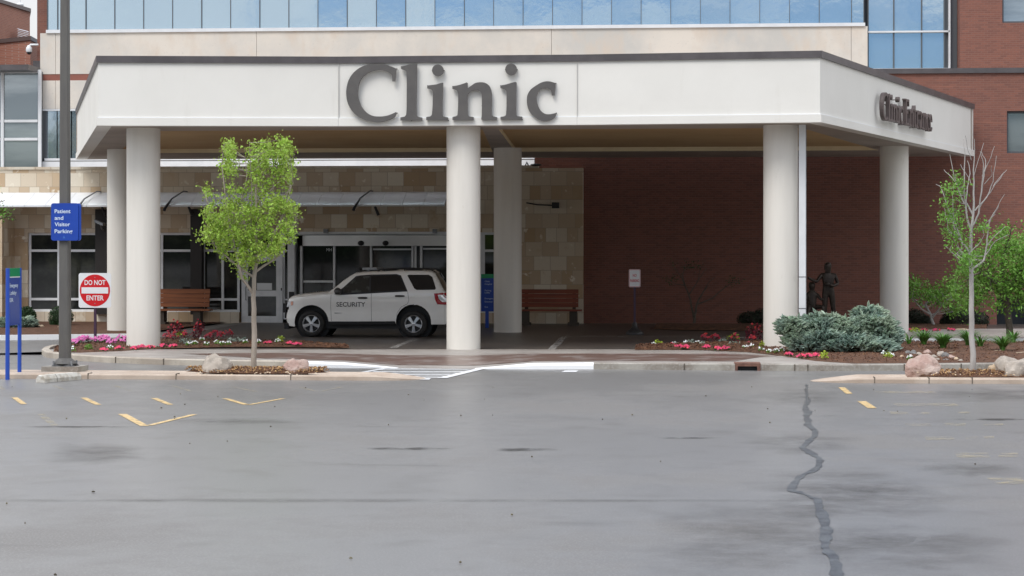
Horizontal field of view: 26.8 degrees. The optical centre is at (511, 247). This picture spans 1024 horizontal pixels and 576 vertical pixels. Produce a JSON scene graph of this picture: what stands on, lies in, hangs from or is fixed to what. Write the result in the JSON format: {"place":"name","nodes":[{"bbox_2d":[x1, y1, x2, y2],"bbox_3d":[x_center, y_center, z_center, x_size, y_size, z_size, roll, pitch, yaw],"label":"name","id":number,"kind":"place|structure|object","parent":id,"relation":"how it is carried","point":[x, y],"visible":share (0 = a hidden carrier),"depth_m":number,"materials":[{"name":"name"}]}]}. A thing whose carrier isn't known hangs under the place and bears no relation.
{"place":"outdoors","nodes":[
{"label":"outdoors","id":0,"kind":"place"},
{"bbox_2d":[0,0,36,65],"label":"brick building","id":1,"kind":"structure","parent":0,"point":[16,38],"depth_m":90.41,"materials":[{"name":"red"}]},
{"bbox_2d":[5,0,36,38],"label":"sky","id":2,"kind":"structure","parent":0,"point":[32,4],"materials":[{"name":"white"}]},
{"bbox_2d":[0,321,219,334],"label":"mulch bed","id":3,"kind":"object","parent":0,"point":[77,327],"visible":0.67,"depth_m":60.95,"materials":[{"name":"soil"}]},
{"bbox_2d":[0,315,39,327],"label":"blue spruce","id":4,"kind":"object","parent":3,"relation":"on","point":[29,321],"visible":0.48,"depth_m":61.75,"materials":[{"name":"plant"}]},
{"bbox_2d":[22,306,36,318],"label":"round bush","id":5,"kind":"object","parent":3,"relation":"on","point":[27,310],"visible":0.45,"depth_m":63.93,"materials":[{"name":"green plant"}]},
{"bbox_2d":[48,306,73,324],"bbox_3d":[-13.427,2.063,63.970,0.787,0.715,0.609,0,0,5],"label":"round bush","id":6,"kind":"object","parent":3,"relation":"on","point":[53,318],"visible":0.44,"depth_m":63.81,"materials":[{"name":"green plant"}]},
{"bbox_2d":[160,289,212,325],"bbox_3d":[-9.893,1.778,64.593,1.789,1.083,0.690,0,0,5],"label":"park bench","id":7,"kind":"object","parent":3,"relation":"on","point":[174,297],"visible":0.73,"depth_m":64.75,"materials":[{"name":"brown wood"}]},
{"bbox_2d":[0,323,244,352],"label":"sidewalk","id":8,"kind":"structure","parent":0,"point":[36,347],"depth_m":54.28,"materials":[{"name":"concrete"}]},
{"bbox_2d":[0,340,1023,575],"bbox_3d":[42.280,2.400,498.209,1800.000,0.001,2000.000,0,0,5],"label":"parking lot","id":9,"kind":"structure","parent":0,"point":[313,480],"depth_m":22.67,"materials":[{"name":"asphalt"}]},
{"bbox_2d":[36,372,80,382],"bbox_3d":[-8.159,2.328,38.697,0.245,0.139,1.022,0,0,27],"label":"wheel stop","id":10,"kind":"object","parent":9,"relation":"on","point":[58,377],"visible":1,"depth_m":38.52,"materials":[{"name":"paint"}]},
{"bbox_2d":[0,334,125,339],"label":"kerb","id":11,"kind":"structure","parent":9,"relation":"on","point":[41,337],"depth_m":56.20,"materials":[{"name":"paint"}]},
{"bbox_2d":[42,345,286,366],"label":"kerb","id":12,"kind":"structure","parent":9,"relation":"on","point":[47,352],"depth_m":44.38,"materials":[{"name":"concrete"}]},
{"bbox_2d":[0,370,425,380],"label":"traffic island","id":13,"kind":"structure","parent":9,"relation":"on","point":[186,375],"depth_m":39.27,"materials":[{"name":"concrete"}]},
{"bbox_2d":[5,268,21,379],"bbox_3d":[-9.167,1.395,39.526,0.084,2.051,0.818,0,0,4],"label":"wayfinding sign","id":14,"kind":"object","parent":13,"relation":"on","point":[13,296],"visible":0.99,"depth_m":39.46,"materials":[{"name":"blue"}]},
{"bbox_2d":[41,0,87,371],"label":"light pole","id":15,"kind":"object","parent":13,"relation":"on","point":[64,362],"visible":0.98,"depth_m":40.22,"materials":[{"name":"grey metal"}]},
{"bbox_2d":[51,203,80,240],"bbox_3d":[-8.334,-0.487,40.174,0.555,0.700,0.085,0,0,5],"label":"parking sign","id":16,"kind":"object","parent":15,"relation":"attached to","point":[65,221],"visible":1,"depth_m":40.14,"materials":[{"name":"blue"}]},
{"bbox_2d":[187,366,328,373],"bbox_3d":[-4.715,2.238,39.711,2.728,0.110,0.800,0,0,5],"label":"mulch mound","id":17,"kind":"object","parent":13,"relation":"on","point":[267,369],"visible":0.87,"depth_m":39.43,"materials":[{"name":"soil"}]},
{"bbox_2d":[202,353,234,373],"bbox_3d":[-5.432,2.209,39.701,0.594,0.521,0.500,0,0,5],"label":"boulder","id":18,"kind":"object","parent":17,"relation":"on","point":[213,361],"visible":0.63,"depth_m":39.56,"materials":[{"name":"stone"}]},
{"bbox_2d":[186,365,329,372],"bbox_3d":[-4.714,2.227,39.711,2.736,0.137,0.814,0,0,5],"label":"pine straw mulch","id":19,"kind":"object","parent":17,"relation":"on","point":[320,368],"visible":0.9,"depth_m":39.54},
{"bbox_2d":[190,130,305,367],"bbox_3d":[-4.886,0.055,39.719,2.238,4.425,1.684,0,0,5],"label":"young tree","id":20,"kind":"object","parent":19,"relation":"on","point":[251,234],"visible":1,"depth_m":39.54,"materials":[{"name":"green plant"}]},
{"bbox_2d":[283,358,308,374],"bbox_3d":[-3.965,2.215,39.514,0.471,0.375,0.429,0,0,5],"label":"boulder","id":21,"kind":"object","parent":17,"relation":"on","point":[292,364],"visible":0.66,"depth_m":39.42,"materials":[{"name":"stone"}]},
{"bbox_2d":[308,361,398,367],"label":"painted kerb","id":22,"kind":"structure","parent":9,"relation":"on","point":[334,364],"depth_m":43.01,"materials":[{"name":"paint"}]},
{"bbox_2d":[373,368,462,377],"bbox_3d":[-1.828,2.394,41.324,1.945,0.001,3.333,0,0,5],"label":"crossing hatch marking","id":23,"kind":"object","parent":9,"relation":"on","point":[419,371],"visible":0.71,"depth_m":41.66,"materials":[{"name":"white"}]},
{"bbox_2d":[363,368,481,379],"bbox_3d":[-1.932,2.390,41.128,2.118,0.001,3.947,0,0,12],"label":"crossing edge marking","id":24,"kind":"object","parent":9,"relation":"on","point":[459,373],"visible":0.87,"depth_m":41.26,"materials":[{"name":"white"}]},
{"bbox_2d":[12,387,873,425],"bbox_3d":[-0.619,2.394,32.768,13.972,0.001,5.999,0,0,-10],"label":"yellow marking","id":25,"kind":"object","parent":9,"relation":"on","point":[140,423],"visible":1,"depth_m":33.09,"materials":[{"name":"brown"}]},
{"bbox_2d":[0,0,956,323],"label":"clinic building","id":26,"kind":"structure","parent":9,"relation":"on","point":[376,212],"depth_m":70.44,"materials":[{"name":"concrete"}]},
{"bbox_2d":[4,73,37,119],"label":"window pane","id":27,"kind":"structure","parent":26,"relation":"in","point":[20,89],"depth_m":72.41,"materials":[{"name":"grey glass"}]},
{"bbox_2d":[4,122,37,137],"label":"window pane","id":28,"kind":"structure","parent":26,"relation":"in","point":[11,130],"depth_m":72.40,"materials":[{"name":"grey glass"}]},
{"bbox_2d":[4,141,37,166],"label":"window pane","id":29,"kind":"structure","parent":26,"relation":"in","point":[16,153],"depth_m":72.41,"materials":[{"name":"grey glass"}]},
{"bbox_2d":[47,111,56,157],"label":"window pane","id":30,"kind":"structure","parent":26,"relation":"in","point":[51,115],"depth_m":72.68,"materials":[{"name":"grey glass"}]},
{"bbox_2d":[48,0,56,29],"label":"window pane","id":31,"kind":"structure","parent":26,"relation":"in","point":[52,4],"depth_m":72.65,"materials":[{"name":"blue glass"}]},
{"bbox_2d":[29,233,94,311],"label":"window","id":32,"kind":"structure","parent":26,"relation":"in","point":[43,251],"depth_m":66.91,"materials":[{"name":"black glass"}]},
{"bbox_2d":[58,111,70,157],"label":"window pane","id":33,"kind":"structure","parent":26,"relation":"in","point":[58,111],"depth_m":72.65,"materials":[{"name":"grey glass"}]},
{"bbox_2d":[58,0,84,29],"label":"window pane","id":34,"kind":"structure","parent":26,"relation":"in","point":[77,7],"depth_m":72.58,"materials":[{"name":"blue glass"}]},
{"bbox_2d":[72,111,75,157],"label":"window pane","id":35,"kind":"structure","parent":26,"relation":"in","point":[73,112],"depth_m":72.61,"materials":[{"name":"grey glass"}]},
{"bbox_2d":[86,0,113,28],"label":"window pane","id":36,"kind":"structure","parent":26,"relation":"in","point":[99,13],"depth_m":72.52,"materials":[{"name":"blue glass"}]},
{"bbox_2d":[115,0,142,28],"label":"window pane","id":37,"kind":"structure","parent":26,"relation":"in","point":[128,13],"depth_m":72.43,"materials":[{"name":"blue glass"}]},
{"bbox_2d":[144,0,171,28],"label":"window pane","id":38,"kind":"structure","parent":26,"relation":"in","point":[157,13],"depth_m":72.35,"materials":[{"name":"blue glass"}]},
{"bbox_2d":[160,233,189,311],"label":"window","id":39,"kind":"structure","parent":26,"relation":"in","point":[174,247],"depth_m":66.57,"materials":[{"name":"black glass"}]},
{"bbox_2d":[173,0,200,28],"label":"window pane","id":40,"kind":"structure","parent":26,"relation":"in","point":[186,13],"depth_m":72.26,"materials":[{"name":"blue glass"}]},
{"bbox_2d":[202,0,229,27],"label":"window pane","id":41,"kind":"structure","parent":26,"relation":"in","point":[215,13],"depth_m":72.18,"materials":[{"name":"blue glass"}]},
{"bbox_2d":[204,234,239,311],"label":"window","id":42,"kind":"structure","parent":26,"relation":"in","point":[223,284],"depth_m":66.44,"materials":[{"name":"black glass"}]},
{"bbox_2d":[231,0,258,27],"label":"window pane","id":43,"kind":"structure","parent":26,"relation":"in","point":[244,13],"depth_m":72.10,"materials":[{"name":"blue glass"}]},
{"bbox_2d":[241,256,282,322],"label":"door","id":44,"kind":"structure","parent":26,"relation":"in","point":[269,280],"depth_m":66.26,"materials":[{"name":"grey glass"}]},
{"bbox_2d":[260,0,287,27],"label":"window pane","id":45,"kind":"structure","parent":26,"relation":"in","point":[273,13],"depth_m":72.01,"materials":[{"name":"blue glass"}]},
{"bbox_2d":[283,233,287,318],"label":"window","id":46,"kind":"structure","parent":26,"relation":"in","point":[285,259],"depth_m":66.29,"materials":[{"name":"black glass"}]},
{"bbox_2d":[289,0,317,27],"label":"window pane","id":47,"kind":"structure","parent":26,"relation":"in","point":[302,13],"depth_m":71.92,"materials":[{"name":"blue glass"}]},
{"bbox_2d":[318,0,346,26],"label":"window pane","id":48,"kind":"structure","parent":26,"relation":"in","point":[331,13],"depth_m":71.85,"materials":[{"name":"blue glass"}]},
{"bbox_2d":[348,0,375,26],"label":"window pane","id":49,"kind":"structure","parent":26,"relation":"in","point":[361,13],"depth_m":71.77,"materials":[{"name":"blue glass"}]},
{"bbox_2d":[377,0,404,26],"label":"window pane","id":50,"kind":"structure","parent":26,"relation":"in","point":[390,13],"depth_m":71.68,"materials":[{"name":"blue glass"}]},
{"bbox_2d":[406,0,434,26],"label":"window pane","id":51,"kind":"structure","parent":26,"relation":"in","point":[419,13],"depth_m":71.59,"materials":[{"name":"blue glass"}]},
{"bbox_2d":[435,0,463,25],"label":"window pane","id":52,"kind":"structure","parent":26,"relation":"in","point":[447,12],"depth_m":71.52,"materials":[{"name":"blue glass"}]},
{"bbox_2d":[465,0,492,25],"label":"window pane","id":53,"kind":"structure","parent":26,"relation":"in","point":[477,12],"depth_m":71.43,"materials":[{"name":"blue glass"}]},
{"bbox_2d":[480,232,493,312],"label":"window","id":54,"kind":"structure","parent":26,"relation":"in","point":[486,238],"depth_m":65.74,"materials":[{"name":"black glass"}]},
{"bbox_2d":[494,0,522,25],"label":"window pane","id":55,"kind":"structure","parent":26,"relation":"in","point":[506,12],"depth_m":71.35,"materials":[{"name":"blue glass"}]},
{"bbox_2d":[523,0,551,25],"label":"window pane","id":56,"kind":"structure","parent":26,"relation":"in","point":[535,12],"depth_m":71.26,"materials":[{"name":"blue glass"}]},
{"bbox_2d":[553,0,581,24],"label":"window pane","id":57,"kind":"structure","parent":26,"relation":"in","point":[565,12],"depth_m":71.17,"materials":[{"name":"blue glass"}]},
{"bbox_2d":[582,0,610,24],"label":"window pane","id":58,"kind":"structure","parent":26,"relation":"in","point":[594,12],"depth_m":71.10,"materials":[{"name":"blue glass"}]},
{"bbox_2d":[612,0,640,24],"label":"window pane","id":59,"kind":"structure","parent":26,"relation":"in","point":[624,12],"depth_m":71.02,"materials":[{"name":"blue glass"}]},
{"bbox_2d":[641,0,669,24],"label":"window pane","id":60,"kind":"structure","parent":26,"relation":"in","point":[652,11],"depth_m":70.93,"materials":[{"name":"blue glass"}]},
{"bbox_2d":[671,0,699,23],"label":"window pane","id":61,"kind":"structure","parent":26,"relation":"in","point":[682,11],"depth_m":70.84,"materials":[{"name":"blue glass"}]},
{"bbox_2d":[701,0,729,23],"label":"window pane","id":62,"kind":"structure","parent":26,"relation":"in","point":[712,11],"depth_m":70.77,"materials":[{"name":"blue glass"}]},
{"bbox_2d":[730,0,758,23],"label":"window pane","id":63,"kind":"structure","parent":26,"relation":"in","point":[741,11],"depth_m":70.69,"materials":[{"name":"blue glass"}]},
{"bbox_2d":[760,0,788,23],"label":"window pane","id":64,"kind":"structure","parent":26,"relation":"in","point":[771,11],"depth_m":70.60,"materials":[{"name":"blue glass"}]},
{"bbox_2d":[790,0,818,22],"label":"window pane","id":65,"kind":"structure","parent":26,"relation":"in","point":[801,11],"depth_m":70.51,"materials":[{"name":"blue glass"}]},
{"bbox_2d":[820,0,850,22],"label":"window pane","id":66,"kind":"structure","parent":26,"relation":"in","point":[831,11],"depth_m":70.43,"materials":[{"name":"blue glass"}]},
{"bbox_2d":[852,0,863,22],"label":"window pane","id":67,"kind":"structure","parent":26,"relation":"in","point":[857,5],"depth_m":70.38,"materials":[{"name":"blue glass"}]},
{"bbox_2d":[869,33,892,67],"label":"window pane","id":68,"kind":"structure","parent":26,"relation":"in","point":[880,44],"depth_m":70.58,"materials":[{"name":"blue glass"}]},
{"bbox_2d":[869,0,892,30],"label":"window pane","id":69,"kind":"structure","parent":26,"relation":"in","point":[880,11],"depth_m":70.58,"materials":[{"name":"blue glass"}]},
{"bbox_2d":[895,33,920,67],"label":"window pane","id":70,"kind":"structure","parent":26,"relation":"in","point":[907,45],"depth_m":70.50,"materials":[{"name":"blue glass"}]},
{"bbox_2d":[895,0,920,30],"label":"window pane","id":71,"kind":"structure","parent":26,"relation":"in","point":[907,12],"depth_m":70.50,"materials":[{"name":"blue glass"}]},
{"bbox_2d":[922,33,943,67],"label":"window pane","id":72,"kind":"structure","parent":26,"relation":"in","point":[932,43],"depth_m":70.43,"materials":[{"name":"blue glass"}]},
{"bbox_2d":[922,0,943,30],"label":"window pane","id":73,"kind":"structure","parent":26,"relation":"in","point":[932,10],"depth_m":70.43,"materials":[{"name":"blue glass"}]},
{"bbox_2d":[475,362,593,368],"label":"painted kerb","id":74,"kind":"structure","parent":9,"relation":"on","point":[582,365],"depth_m":42.54,"materials":[{"name":"paint"}]},
{"bbox_2d":[594,362,734,370],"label":"kerb","id":75,"kind":"structure","parent":9,"relation":"on","point":[667,366],"depth_m":42.31,"materials":[{"name":"concrete"}]},
{"bbox_2d":[535,0,1023,324],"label":"brick wing","id":76,"kind":"structure","parent":9,"relation":"on","point":[646,216],"depth_m":65.25,"materials":[{"name":"brick"}]},
{"bbox_2d":[997,297,1023,323],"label":"window","id":77,"kind":"structure","parent":76,"relation":"in","point":[1000,317],"depth_m":65.94,"materials":[{"name":"grey"}]},
{"bbox_2d":[1002,0,1023,22],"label":"window","id":78,"kind":"structure","parent":76,"relation":"in","point":[1012,10],"depth_m":69.66,"materials":[{"name":"blue glass"}]},
{"bbox_2d":[1007,111,1023,152],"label":"window","id":79,"kind":"structure","parent":76,"relation":"in","point":[1015,119],"depth_m":64.77,"materials":[{"name":"grey glass"}]},
{"bbox_2d":[787,384,844,575],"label":"sealed crack","id":80,"kind":"object","parent":9,"relation":"on","point":[826,529],"visible":1,"depth_m":20.07,"materials":[{"name":"asphalt"}]},
{"bbox_2d":[761,363,993,370],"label":"kerb","id":81,"kind":"structure","parent":9,"relation":"on","point":[829,367],"depth_m":41.99,"materials":[{"name":"concrete"}]},
{"bbox_2d":[811,374,1023,383],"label":"traffic island","id":82,"kind":"structure","parent":9,"relation":"on","point":[880,378],"depth_m":38.12,"materials":[{"name":"concrete"}]},
{"bbox_2d":[923,368,1023,376],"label":"mulch mound","id":83,"kind":"object","parent":82,"relation":"on","point":[963,373],"visible":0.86,"depth_m":38.32,"materials":[{"name":"soil"}]},
{"bbox_2d":[905,354,940,376],"bbox_3d":[7.417,2.135,38.683,0.607,0.466,0.561,0,0,27],"label":"boulder","id":84,"kind":"object","parent":83,"relation":"on","point":[924,364],"visible":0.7,"depth_m":38.52,"materials":[{"name":"stone"}]},
{"bbox_2d":[930,135,1006,370],"bbox_3d":[8.154,0.100,38.624,1.458,4.229,1.063,0,0,-25],"label":"half bare tree","id":85,"kind":"object","parent":83,"relation":"on","point":[967,259],"visible":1,"depth_m":38.58,"materials":[{"name":"green plant"}]},
{"bbox_2d":[994,356,1023,375],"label":"boulder","id":86,"kind":"object","parent":83,"relation":"on","point":[1010,365],"visible":0.63,"depth_m":38.33,"materials":[{"name":"stone"}]},
{"bbox_2d":[50,349,993,367],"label":"sidewalk","id":87,"kind":"structure","parent":0,"point":[174,353],"depth_m":46.74,"materials":[{"name":"concrete"}]},
{"bbox_2d":[198,353,774,364],"bbox_3d":[-0.750,2.316,45.001,12.858,0.113,3.216,0,0,5],"label":"paving band","id":88,"kind":"object","parent":87,"relation":"on","point":[440,359],"visible":0.97,"depth_m":44.97,"materials":[{"name":"concrete"}]},
{"bbox_2d":[734,362,760,370],"bbox_3d":[4.630,2.337,42.321,0.509,0.165,0.560,0,0,5],"label":"storm drain","id":89,"kind":"object","parent":87,"relation":"on","point":[748,366],"visible":0.93,"depth_m":42.06,"materials":[{"name":"black"}]},
{"bbox_2d":[161,323,1023,348],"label":"driveway","id":90,"kind":"structure","parent":0,"point":[539,336],"depth_m":55.86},
{"bbox_2d":[53,337,348,352],"bbox_3d":[-8.023,2.238,50.917,6.720,0.074,6.814,0,0,-23],"label":"mulch bed","id":91,"kind":"object","parent":90,"relation":"on","point":[171,341],"visible":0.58,"depth_m":49.54,"materials":[{"name":"wood"}]},
{"bbox_2d":[79,273,110,340],"bbox_3d":[-9.879,1.447,50.939,0.786,1.707,0.058,0,0,5],"label":"do not enter sign","id":92,"kind":"object","parent":91,"relation":"on","point":[95,291],"visible":0.99,"depth_m":50.92,"materials":[{"name":"white"}]},
{"bbox_2d":[283,267,446,336],"bbox_3d":[-3.669,1.455,56.267,4.487,1.890,2.209,0,0,5],"label":"suv","id":93,"kind":"object","parent":90,"relation":"on","point":[409,302],"visible":0.95,"depth_m":55.41,"materials":[{"name":"paint"}]},
{"bbox_2d":[481,274,493,327],"bbox_3d":[-0.426,1.525,61.795,0.923,1.550,0.084,0,0,5],"label":"wayfinding sign","id":94,"kind":"object","parent":90,"relation":"on","point":[487,293],"visible":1,"depth_m":61.78,"materials":[{"name":"blue"}]},
{"bbox_2d":[75,51,974,349],"bbox_3d":[-0.602,-0.973,56.294,27.375,6.625,18.192,0,0,5],"label":"entrance canopy","id":95,"kind":"object","parent":90,"relation":"on","point":[783,113],"visible":0.95,"depth_m":48.14,"materials":[{"name":"paint"}]},
{"bbox_2d":[522,289,581,325],"bbox_3d":[1.114,1.778,64.161,1.959,1.083,0.690,0,0,5],"label":"park bench","id":96,"kind":"object","parent":90,"relation":"on","point":[549,297],"visible":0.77,"depth_m":64.31,"materials":[{"name":"red wood"}]},
{"bbox_2d":[626,269,643,334],"bbox_3d":[3.263,1.433,57.159,0.480,1.733,0.480,0,0,5],"label":"no parking sign","id":97,"kind":"object","parent":90,"relation":"on","point":[634,281],"visible":1,"depth_m":57.12,"materials":[{"name":"white"}]},
{"bbox_2d":[654,323,986,330],"bbox_3d":[8.937,2.213,60.730,9.924,0.134,4.409,0,0,0],"label":"mulch bed","id":98,"kind":"object","parent":90,"relation":"on","point":[715,326],"visible":0.49,"depth_m":60.33,"materials":[{"name":"soil"}]},
{"bbox_2d":[662,258,744,322],"bbox_3d":[5.719,1.313,64.066,2.478,2.057,0.873,0,0,5],"label":"ornamental tree","id":99,"kind":"object","parent":98,"relation":"on","point":[695,312],"visible":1,"depth_m":64.06,"materials":[{"name":"brown plant"}]},
{"bbox_2d":[737,308,762,322],"bbox_3d":[7.195,2.067,63.621,1.134,0.599,0.666,0,0,5],"label":"yew bush","id":100,"kind":"object","parent":98,"relation":"on","point":[756,316],"visible":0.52,"depth_m":63.43,"materials":[{"name":"green plant"}]},
{"bbox_2d":[909,308,930,323],"bbox_3d":[11.640,2.067,61.846,1.039,0.669,0.681,0,0,5],"label":"yew bush","id":101,"kind":"object","parent":98,"relation":"on","point":[917,317],"visible":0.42,"depth_m":61.66,"materials":[{"name":"green plant"}]},
{"bbox_2d":[909,265,975,324],"bbox_3d":[12.039,1.374,60.647,2.348,1.821,2.249,0,0,5],"label":"garden tree","id":102,"kind":"object","parent":98,"relation":"on","point":[933,296],"visible":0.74,"depth_m":60.50,"materials":[{"name":"green plant"}]},
{"bbox_2d":[939,309,989,325],"bbox_3d":[12.922,2.057,61.431,1.448,0.730,0.912,0,0,5],"label":"yew bush","id":103,"kind":"object","parent":98,"relation":"on","point":[945,319],"visible":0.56,"depth_m":61.19,"materials":[{"name":"green plant"}]},
{"bbox_2d":[806,262,838,314],"bbox_3d":[8.406,1.344,58.499,1.100,1.913,0.700,0,0,5],"label":"bronze statue","id":104,"kind":"object","parent":90,"relation":"on","point":[828,277],"visible":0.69,"depth_m":58.41,"materials":[{"name":"metal"}]},
{"bbox_2d":[635,339,1023,362],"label":"mulch bed","id":105,"kind":"object","parent":90,"relation":"on","point":[983,351],"visible":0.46,"depth_m":45.51,"materials":[{"name":"wood"}]},
{"bbox_2d":[772,300,905,351],"bbox_3d":[6.968,1.712,45.856,2.842,1.192,1.776,0,0,5],"label":"blue spruce","id":106,"kind":"object","parent":105,"relation":"on","point":[873,327],"visible":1,"depth_m":45.61,"materials":[{"name":"plant"}]},
{"bbox_2d":[903,329,936,344],"bbox_3d":[9.270,2.001,48.428,1.086,0.398,0.985,0,0,31],"label":"daylily","id":107,"kind":"object","parent":105,"relation":"on","point":[923,336],"visible":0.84,"depth_m":48.38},
{"bbox_2d":[927,331,957,347],"bbox_3d":[9.348,1.996,46.635,1.162,0.407,1.096,0,0,5],"label":"daylily","id":108,"kind":"object","parent":105,"relation":"on","point":[943,341],"visible":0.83,"depth_m":46.58,"materials":[{"name":"plant"}]},
{"bbox_2d":[953,329,982,344],"bbox_3d":[10.187,1.994,47.921,1.142,0.413,1.080,0,0,5],"label":"daylily","id":109,"kind":"object","parent":105,"relation":"on","point":[965,336],"visible":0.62,"depth_m":47.87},
{"bbox_2d":[936,211,1023,340],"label":"garden tree","id":110,"kind":"object","parent":105,"relation":"on","point":[1007,286],"visible":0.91,"depth_m":52.06,"materials":[{"name":"green plant"}]},
{"bbox_2d":[985,335,1021,349],"bbox_3d":[10.478,2.018,45.949,1.102,0.364,1.049,0,0,5],"label":"daylily","id":111,"kind":"object","parent":105,"relation":"on","point":[1002,342],"visible":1,"depth_m":45.88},
{"bbox_2d":[904,329,1023,338],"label":"walkway","id":112,"kind":"structure","parent":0,"point":[989,333],"depth_m":57.49,"materials":[{"name":"concrete"}]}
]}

